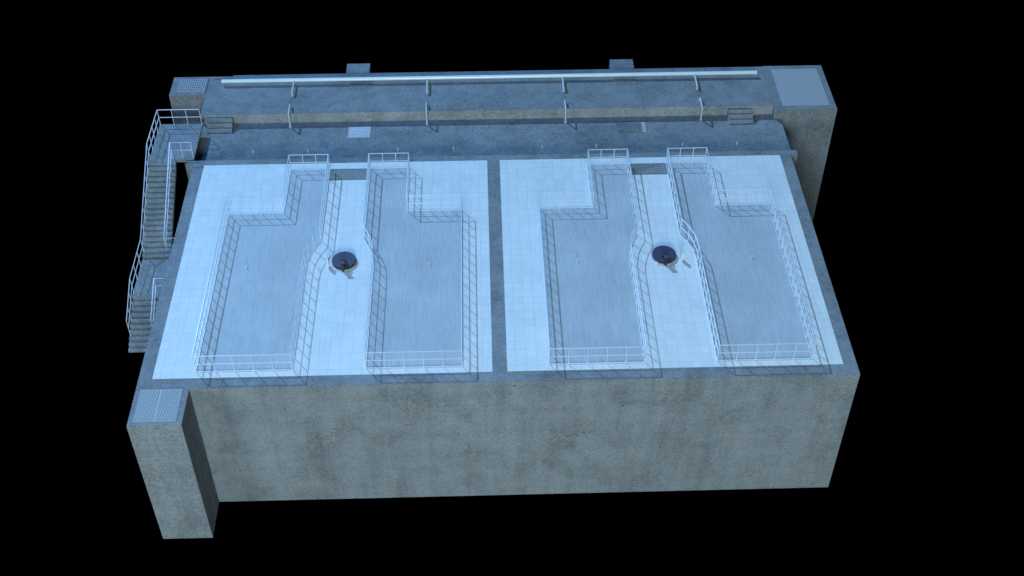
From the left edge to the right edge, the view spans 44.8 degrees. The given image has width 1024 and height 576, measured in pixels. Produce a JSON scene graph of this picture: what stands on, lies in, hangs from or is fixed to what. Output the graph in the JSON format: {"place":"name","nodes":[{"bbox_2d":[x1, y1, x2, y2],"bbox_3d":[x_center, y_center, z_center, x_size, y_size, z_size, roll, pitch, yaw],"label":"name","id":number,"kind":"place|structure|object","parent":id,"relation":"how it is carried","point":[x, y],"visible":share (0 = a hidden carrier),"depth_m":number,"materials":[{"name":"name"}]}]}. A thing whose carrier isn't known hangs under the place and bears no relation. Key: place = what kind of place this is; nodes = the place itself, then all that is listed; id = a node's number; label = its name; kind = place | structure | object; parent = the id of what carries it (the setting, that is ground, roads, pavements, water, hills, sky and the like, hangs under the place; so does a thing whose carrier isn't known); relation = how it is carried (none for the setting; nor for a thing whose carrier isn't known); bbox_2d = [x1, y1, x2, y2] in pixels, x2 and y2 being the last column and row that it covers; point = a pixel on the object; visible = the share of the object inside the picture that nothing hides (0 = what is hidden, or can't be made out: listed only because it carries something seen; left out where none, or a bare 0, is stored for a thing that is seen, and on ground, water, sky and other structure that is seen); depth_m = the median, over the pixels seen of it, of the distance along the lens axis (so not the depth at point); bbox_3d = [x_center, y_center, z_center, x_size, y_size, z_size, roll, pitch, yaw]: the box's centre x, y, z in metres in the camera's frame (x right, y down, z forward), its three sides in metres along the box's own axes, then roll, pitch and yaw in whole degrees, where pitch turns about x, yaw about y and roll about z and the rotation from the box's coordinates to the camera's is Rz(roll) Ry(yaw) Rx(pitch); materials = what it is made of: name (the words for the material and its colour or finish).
{"place":"outdoors","nodes":[
{"label":"outdoors","id":0,"kind":"place"},
{"bbox_2d":[126,389,218,538],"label":"inlet tower","id":1,"kind":"structure","parent":0,"point":[172,460],"depth_m":60.50,"materials":[{"name":"concrete"}]},
{"bbox_2d":[133,389,182,421],"bbox_3d":[-16.687,5.541,58.609,2.010,0.080,2.010,-1,43,-1],"label":"tower grating","id":2,"kind":"object","parent":1,"relation":"on","point":[158,405],"visible":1,"depth_m":58.56,"materials":[{"name":"grey metal"}]},
{"bbox_2d":[169,77,209,180],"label":"corner block","id":3,"kind":"structure","parent":0,"point":[187,101],"depth_m":77.70,"materials":[{"name":"concrete"}]},
{"bbox_2d":[175,78,208,93],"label":"block grating","id":4,"kind":"object","parent":3,"relation":"on","point":[198,85],"visible":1,"depth_m":77.78,"materials":[{"name":"metal"}]},
{"bbox_2d":[200,59,773,123],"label":"terrace","id":5,"kind":"structure","parent":0,"point":[445,99],"depth_m":76.97,"materials":[{"name":"concrete"}]},
{"bbox_2d":[349,81,371,88],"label":"terrace grating","id":6,"kind":"object","parent":5,"relation":"on","point":[360,84],"visible":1,"depth_m":77.81,"materials":[{"name":"metal"}]},
{"bbox_2d":[221,70,756,96],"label":"long pipe","id":7,"kind":"object","parent":5,"relation":"on","point":[294,80],"visible":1,"depth_m":77.93,"materials":[{"name":"grey metal"}]},
{"bbox_2d":[614,76,637,84],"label":"terrace grating","id":8,"kind":"object","parent":5,"relation":"on","point":[623,80],"visible":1,"depth_m":78.19,"materials":[{"name":"metal"}]},
{"bbox_2d":[195,114,790,160],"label":"sunken walkway","id":9,"kind":"structure","parent":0,"point":[433,138],"depth_m":75.00,"materials":[{"name":"concrete"}]},
{"bbox_2d":[206,117,233,132],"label":"concrete steps","id":10,"kind":"structure","parent":9,"relation":"on","point":[220,124],"depth_m":75.50,"materials":[{"name":"grey concrete"}]},
{"bbox_2d":[288,104,291,127],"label":"outlet pipe","id":11,"kind":"object","parent":9,"relation":"on","point":[290,126],"visible":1,"depth_m":75.53,"materials":[{"name":"grey metal"}]},
{"bbox_2d":[348,127,370,137],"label":"walkway grating","id":12,"kind":"object","parent":9,"relation":"on","point":[359,132],"visible":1,"depth_m":75.39,"materials":[{"name":"metal"}]},
{"bbox_2d":[425,102,428,124],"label":"outlet pipe","id":13,"kind":"object","parent":9,"relation":"on","point":[426,114],"visible":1,"depth_m":75.73,"materials":[{"name":"grey metal"}]},
{"bbox_2d":[564,99,566,122],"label":"outlet pipe","id":14,"kind":"object","parent":9,"relation":"on","point":[565,121],"visible":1,"depth_m":75.86,"materials":[{"name":"grey metal"}]},
{"bbox_2d":[618,122,642,132],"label":"hatch cover","id":15,"kind":"object","parent":9,"relation":"on","point":[630,127],"visible":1,"depth_m":75.76,"materials":[{"name":"metal"}]},
{"bbox_2d":[641,122,646,131],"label":"cover strip","id":16,"kind":"object","parent":9,"relation":"on","point":[643,126],"visible":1,"depth_m":75.80,"materials":[{"name":"grey metal"}]},
{"bbox_2d":[699,97,702,120],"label":"outlet pipe","id":17,"kind":"object","parent":9,"relation":"on","point":[700,100],"visible":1,"depth_m":76.08,"materials":[{"name":"grey metal"}]},
{"bbox_2d":[727,108,752,123],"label":"concrete steps","id":18,"kind":"structure","parent":9,"relation":"on","point":[738,115],"depth_m":76.19,"materials":[{"name":"grey concrete"}]},
{"bbox_2d":[136,150,859,501],"bbox_3d":[-0.845,1.600,69.222,35.671,8.911,17.862,-1,43,-1],"label":"filter tank","id":19,"kind":"object","parent":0,"point":[508,408],"visible":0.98,"depth_m":63.85,"materials":[{"name":"concrete"}]},
{"bbox_2d":[128,124,202,352],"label":"staircase","id":20,"kind":"structure","parent":19,"relation":"attached to","point":[155,259],"depth_m":71.12,"materials":[{"name":"concrete"}]},
{"bbox_2d":[150,278,163,324],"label":"stair railing","id":21,"kind":"object","parent":20,"relation":"on","point":[154,298],"visible":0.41,"depth_m":67.56,"materials":[{"name":"metal"}]},
{"bbox_2d":[126,109,201,335],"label":"stair railing","id":22,"kind":"object","parent":20,"relation":"on","point":[143,210],"visible":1,"depth_m":70.96,"materials":[{"name":"metal"}]},
{"bbox_2d":[163,142,193,249],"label":"stair railing","id":23,"kind":"object","parent":20,"relation":"on","point":[169,161],"visible":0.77,"depth_m":71.27,"materials":[{"name":"metal"}]},
{"bbox_2d":[191,154,330,372],"bbox_3d":[-12.884,-1.785,65.499,5.367,1.122,15.750,-1,43,-1],"label":"basin railing","id":24,"kind":"object","parent":19,"relation":"on","point":[326,179],"visible":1,"depth_m":64.60,"materials":[{"name":"metal"}]},
{"bbox_2d":[326,257,329,267],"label":"control box","id":25,"kind":"object","parent":19,"relation":"on","point":[327,262],"visible":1,"depth_m":65.28,"materials":[{"name":"white metal"}]},
{"bbox_2d":[331,251,356,271],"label":"round hatch","id":26,"kind":"object","parent":19,"relation":"on","point":[343,261],"visible":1,"depth_m":65.61,"materials":[{"name":"blue metal"}]},
{"bbox_2d":[330,168,369,179],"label":"floor grating","id":27,"kind":"object","parent":19,"relation":"on","point":[362,176],"visible":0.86,"depth_m":71.28,"materials":[{"name":"grey metal"}]},
{"bbox_2d":[362,153,462,368],"bbox_3d":[-5.290,-1.939,65.665,5.367,1.122,15.750,-1,43,-1],"label":"basin railing","id":28,"kind":"object","parent":19,"relation":"on","point":[369,168],"visible":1,"depth_m":64.73,"materials":[{"name":"metal"}]},
{"bbox_2d":[538,149,646,364],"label":"basin railing","id":29,"kind":"object","parent":19,"relation":"on","point":[628,163],"visible":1,"depth_m":65.05,"materials":[{"name":"metal"}]},
{"bbox_2d":[629,163,667,174],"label":"floor grating","id":30,"kind":"object","parent":19,"relation":"on","point":[645,168],"visible":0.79,"depth_m":71.69,"materials":[{"name":"grey metal"}]},
{"bbox_2d":[651,246,676,265],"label":"round hatch","id":31,"kind":"object","parent":19,"relation":"on","point":[664,255],"visible":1,"depth_m":65.96,"materials":[{"name":"blue metal"}]},
{"bbox_2d":[680,251,683,261],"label":"control box","id":32,"kind":"object","parent":19,"relation":"on","point":[681,256],"visible":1,"depth_m":65.67,"materials":[{"name":"white metal"}]},
{"bbox_2d":[666,147,816,360],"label":"basin railing","id":33,"kind":"object","parent":19,"relation":"on","point":[700,259],"visible":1,"depth_m":65.17,"materials":[{"name":"metal"}]},
{"bbox_2d":[0,0,1023,575],"label":"sky","id":34,"kind":"structure","parent":0,"point":[918,222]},
{"bbox_2d":[762,65,836,221],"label":"corner tower","id":35,"kind":"structure","parent":0,"point":[804,108],"depth_m":77.65,"materials":[{"name":"concrete"}]}
]}

